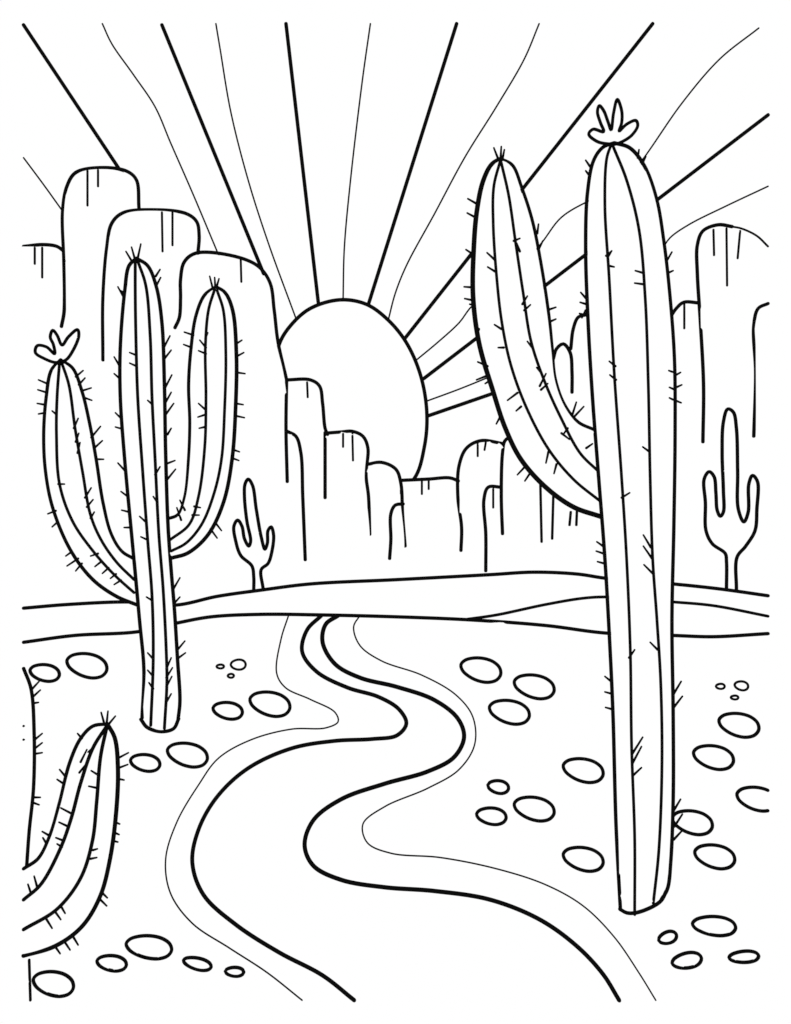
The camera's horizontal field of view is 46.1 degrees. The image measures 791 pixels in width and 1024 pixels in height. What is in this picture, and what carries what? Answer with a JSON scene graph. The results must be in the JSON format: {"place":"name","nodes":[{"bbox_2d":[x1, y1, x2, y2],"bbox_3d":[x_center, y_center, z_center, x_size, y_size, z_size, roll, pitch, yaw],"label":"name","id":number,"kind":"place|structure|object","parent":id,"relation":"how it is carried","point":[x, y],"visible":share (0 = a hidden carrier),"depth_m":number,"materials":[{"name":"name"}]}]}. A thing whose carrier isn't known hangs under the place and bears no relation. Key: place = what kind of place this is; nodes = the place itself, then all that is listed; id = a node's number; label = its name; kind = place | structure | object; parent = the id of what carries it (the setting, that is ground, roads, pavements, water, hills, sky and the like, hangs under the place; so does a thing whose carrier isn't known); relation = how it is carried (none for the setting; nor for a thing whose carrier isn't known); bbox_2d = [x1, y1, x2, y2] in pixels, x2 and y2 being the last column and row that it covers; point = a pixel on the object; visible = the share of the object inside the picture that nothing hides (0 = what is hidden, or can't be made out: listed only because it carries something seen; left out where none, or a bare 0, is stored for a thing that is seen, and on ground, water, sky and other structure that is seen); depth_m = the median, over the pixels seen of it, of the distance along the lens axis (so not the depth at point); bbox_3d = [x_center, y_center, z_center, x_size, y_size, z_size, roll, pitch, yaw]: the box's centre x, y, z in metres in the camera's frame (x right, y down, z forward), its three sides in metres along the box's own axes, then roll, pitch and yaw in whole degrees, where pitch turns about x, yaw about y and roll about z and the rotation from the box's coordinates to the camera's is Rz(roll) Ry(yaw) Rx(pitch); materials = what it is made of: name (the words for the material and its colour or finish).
{"place":"outdoors","nodes":[
{"label":"outdoors","id":0,"kind":"place"},
{"bbox_2d":[279,298,428,487],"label":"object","id":1,"kind":"object","parent":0,"point":[356,359],"visible":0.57,"depth_m":294.75,"materials":[{"name":"white paper"}]},
{"bbox_2d":[0,0,790,492],"bbox_3d":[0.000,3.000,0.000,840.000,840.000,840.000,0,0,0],"label":"sky","id":2,"kind":"structure","parent":0,"point":[578,52],"depth_m":376.25,"materials":[{"name":"white paper"}]},
{"bbox_2d":[0,557,790,1023],"bbox_3d":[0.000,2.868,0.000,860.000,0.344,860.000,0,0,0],"label":"ground","id":3,"kind":"structure","parent":0,"point":[750,893],"depth_m":9.92,"materials":[{"name":"white sand"}]},
{"bbox_2d":[28,663,60,682],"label":"stone","id":4,"kind":"object","parent":3,"relation":"on","point":[45,672],"visible":0.99,"depth_m":16.12,"materials":[{"name":"white stone"}]},
{"bbox_2d":[31,970,74,997],"bbox_3d":[-2.096,2.894,5.707,0.266,0.169,0.120,0,0,0],"label":"stone","id":5,"kind":"object","parent":3,"relation":"on","point":[55,983],"visible":1,"depth_m":5.70,"materials":[{"name":"white stone"}]},
{"bbox_2d":[0,648,128,1021],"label":"saguaro cactus","id":6,"kind":"object","parent":3,"relation":"on","point":[51,899],"visible":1,"depth_m":5.42,"materials":[{"name":"white plant"}]},
{"bbox_2d":[65,652,108,679],"bbox_3d":[-5.450,2.716,16.511,0.764,0.493,0.220,0,0,0],"label":"stone","id":7,"kind":"object","parent":3,"relation":"on","point":[90,665],"visible":1,"depth_m":16.42,"materials":[{"name":"white stone"}]},
{"bbox_2d":[95,954,127,972],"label":"stone","id":8,"kind":"object","parent":3,"relation":"on","point":[114,963],"visible":1,"depth_m":6.02,"materials":[{"name":"white stone"}]},
{"bbox_2d":[33,243,245,733],"bbox_3d":[-3.433,-0.325,12.438,2.835,6.591,0.574,0,0,0],"label":"saguaro cactus","id":9,"kind":"object","parent":3,"relation":"on","point":[141,578],"visible":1,"depth_m":12.43,"materials":[{"name":"white paper"}]},
{"bbox_2d":[129,753,161,772],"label":"stone","id":10,"kind":"object","parent":3,"relation":"on","point":[146,762],"visible":1,"depth_m":10.60,"materials":[{"name":"white stone"}]},
{"bbox_2d":[124,934,172,960],"bbox_3d":[-1.643,2.892,6.184,0.262,0.168,0.226,0,0,-37],"label":"stone","id":11,"kind":"object","parent":3,"relation":"on","point":[152,947],"visible":1,"depth_m":6.17,"materials":[{"name":"white stone"}]},
{"bbox_2d":[0,166,296,565],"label":"sandstone mesa","id":12,"kind":"structure","parent":3,"relation":"on","point":[107,221],"depth_m":54.39,"materials":[{"name":"white paper"}]},
{"bbox_2d":[166,741,208,768],"bbox_3d":[-2.407,2.813,10.815,0.501,0.316,0.143,0,0,0],"label":"stone","id":13,"kind":"object","parent":3,"relation":"on","point":[190,755],"visible":1,"depth_m":10.76,"materials":[{"name":"white stone"}]},
{"bbox_2d":[182,956,212,971],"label":"stone","id":14,"kind":"object","parent":3,"relation":"on","point":[198,964],"visible":1,"depth_m":6.03,"materials":[{"name":"white stone"}]},
{"bbox_2d":[215,663,224,669],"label":"stone","id":15,"kind":"object","parent":3,"relation":"on","point":[220,666],"visible":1,"depth_m":17.48,"materials":[{"name":"white stone"}]},
{"bbox_2d":[211,701,243,720],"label":"stone","id":16,"kind":"object","parent":3,"relation":"on","point":[229,710],"visible":1,"depth_m":13.22,"materials":[{"name":"white stone"}]},
{"bbox_2d":[227,673,234,678],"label":"stone","id":17,"kind":"object","parent":3,"relation":"on","point":[230,675],"visible":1,"depth_m":16.52,"materials":[{"name":"white stone"}]},
{"bbox_2d":[224,965,244,977],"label":"stone","id":18,"kind":"object","parent":3,"relation":"on","point":[234,971],"visible":1,"depth_m":5.96,"materials":[{"name":"white stone"}]},
{"bbox_2d":[230,658,246,670],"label":"stone","id":19,"kind":"object","parent":3,"relation":"on","point":[238,664],"visible":1,"depth_m":17.34,"materials":[{"name":"white stone"}]},
{"bbox_2d":[248,690,291,717],"bbox_3d":[-1.806,2.766,13.451,0.624,0.401,0.179,0,0,0],"label":"stone","id":20,"kind":"object","parent":3,"relation":"on","point":[270,704],"visible":1,"depth_m":13.38,"materials":[{"name":"white stone"}]},
{"bbox_2d":[284,313,606,571],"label":"sandstone mesa","id":21,"kind":"structure","parent":3,"relation":"on","point":[353,509],"depth_m":52.66,"materials":[{"name":"white paper"}]},
{"bbox_2d":[459,656,502,683],"bbox_3d":[1.470,2.723,16.097,0.748,0.480,0.214,0,0,0],"label":"stone","id":22,"kind":"object","parent":3,"relation":"on","point":[482,669],"visible":1,"depth_m":16.01,"materials":[{"name":"white stone"}]},
{"bbox_2d":[475,806,507,825],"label":"stone","id":23,"kind":"object","parent":3,"relation":"on","point":[492,816],"visible":1,"depth_m":8.81,"materials":[{"name":"white stone"}]},
{"bbox_2d":[486,779,509,794],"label":"stone","id":24,"kind":"object","parent":3,"relation":"on","point":[498,786],"visible":1,"depth_m":9.78,"materials":[{"name":"white stone"}]},
{"bbox_2d":[488,699,530,725],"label":"stone","id":25,"kind":"object","parent":3,"relation":"on","point":[512,712],"visible":1,"depth_m":12.89,"materials":[{"name":"white stone"}]},
{"bbox_2d":[513,673,555,700],"bbox_3d":[2.182,2.750,14.701,0.682,0.430,0.195,0,0,0],"label":"stone","id":26,"kind":"object","parent":3,"relation":"on","point":[535,686],"visible":1,"depth_m":14.62,"materials":[{"name":"white stone"}]},
{"bbox_2d":[513,795,555,822],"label":"stone","id":27,"kind":"object","parent":3,"relation":"on","point":[537,809],"visible":1,"depth_m":8.89,"materials":[{"name":"white stone"}]},
{"bbox_2d":[463,98,682,915],"bbox_3d":[1.319,-0.031,6.883,1.632,6.057,0.394,0,0,0],"label":"saguaro cactus","id":28,"kind":"object","parent":3,"relation":"on","point":[620,472],"visible":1,"depth_m":6.80,"materials":[{"name":"white paper"}]},
{"bbox_2d":[562,846,604,872],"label":"stone","id":29,"kind":"object","parent":3,"relation":"on","point":[585,859],"visible":1,"depth_m":7.66,"materials":[{"name":"white stone"}]},
{"bbox_2d":[562,757,604,783],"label":"stone","id":30,"kind":"object","parent":3,"relation":"on","point":[584,770],"visible":1,"depth_m":10.15,"materials":[{"name":"white stone"}]},
{"bbox_2d":[657,929,677,944],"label":"stone","id":31,"kind":"object","parent":3,"relation":"on","point":[668,937],"visible":1,"depth_m":6.41,"materials":[{"name":"white stone"}]},
{"bbox_2d":[670,951,702,969],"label":"stone","id":32,"kind":"object","parent":3,"relation":"on","point":[687,960],"visible":1,"depth_m":6.06,"materials":[{"name":"white stone"}]},
{"bbox_2d":[674,809,713,836],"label":"stone","id":33,"kind":"object","parent":3,"relation":"on","point":[694,822],"visible":0.9,"depth_m":8.52,"materials":[{"name":"white stone"}]},
{"bbox_2d":[692,744,734,770],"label":"stone","id":34,"kind":"object","parent":3,"relation":"on","point":[715,757],"visible":1,"depth_m":10.65,"materials":[{"name":"white stone"}]},
{"bbox_2d":[691,915,736,937],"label":"stone","id":35,"kind":"object","parent":3,"relation":"on","point":[719,926],"visible":1,"depth_m":6.51,"materials":[{"name":"white stone"}]},
{"bbox_2d":[693,843,736,870],"bbox_3d":[2.650,2.862,7.757,0.359,0.226,0.103,0,0,0],"label":"stone","id":36,"kind":"object","parent":3,"relation":"on","point":[715,856],"visible":1,"depth_m":7.71,"materials":[{"name":"white stone"}]},
{"bbox_2d":[715,683,725,689],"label":"stone","id":37,"kind":"object","parent":3,"relation":"on","point":[720,686],"visible":1,"depth_m":15.49,"materials":[{"name":"white stone"}]},
{"bbox_2d":[673,223,790,566],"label":"sandstone mesa","id":38,"kind":"structure","parent":3,"relation":"on","point":[732,325],"depth_m":51.86,"materials":[{"name":"white paper"}]},
{"bbox_2d":[730,694,739,700],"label":"stone","id":39,"kind":"object","parent":3,"relation":"on","point":[734,697],"visible":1,"depth_m":14.63,"materials":[{"name":"white stone"}]},
{"bbox_2d":[717,712,760,738],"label":"stone","id":40,"kind":"object","parent":3,"relation":"on","point":[741,725],"visible":1,"depth_m":12.16,"materials":[{"name":"white stone"}]},
{"bbox_2d":[733,680,748,691],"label":"stone","id":41,"kind":"object","parent":3,"relation":"on","point":[741,685],"visible":1,"depth_m":15.36,"materials":[{"name":"white stone"}]},
{"bbox_2d":[727,949,760,963],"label":"stone","id":42,"kind":"object","parent":3,"relation":"on","point":[746,956],"visible":1,"depth_m":6.13,"materials":[{"name":"white stone"}]},
{"bbox_2d":[735,785,774,812],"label":"stone","id":43,"kind":"object","parent":3,"relation":"on","point":[759,799],"visible":1,"depth_m":9.19,"materials":[{"name":"white stone"}]},
{"bbox_2d":[0,568,790,640],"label":"sand dune","id":44,"kind":"structure","parent":0,"point":[464,593],"depth_m":30.94,"materials":[{"name":"white paper"}]},
{"bbox_2d":[232,478,274,588],"bbox_3d":[-5.208,0.818,33.963,1.645,4.192,1.315,0,0,0],"label":"saguaro cactus","id":45,"kind":"object","parent":44,"relation":"on","point":[255,553],"visible":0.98,"depth_m":34.32,"materials":[{"name":"white plant"}]},
{"bbox_2d":[702,407,759,588],"bbox_3d":[12.373,-0.467,34.189,2.154,6.800,0.863,0,0,0],"label":"saguaro cactus","id":46,"kind":"object","parent":44,"relation":"on","point":[730,531],"visible":0.95,"depth_m":34.38,"materials":[{"name":"white plant"}]},
{"bbox_2d":[22,22,769,416],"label":"sun rays","id":47,"kind":"object","parent":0,"point":[530,178],"visible":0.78,"depth_m":384.04,"materials":[{"name":"black paper"}]},
{"bbox_2d":[165,613,656,1023],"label":"dirt path","id":48,"kind":"structure","parent":0,"point":[389,954],"depth_m":7.05,"materials":[{"name":"white soil"}]},
{"bbox_2d":[465,595,790,630],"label":"sand dune","id":49,"kind":"structure","parent":0,"point":[587,610],"depth_m":25.92,"materials":[{"name":"white paper"}]}
]}

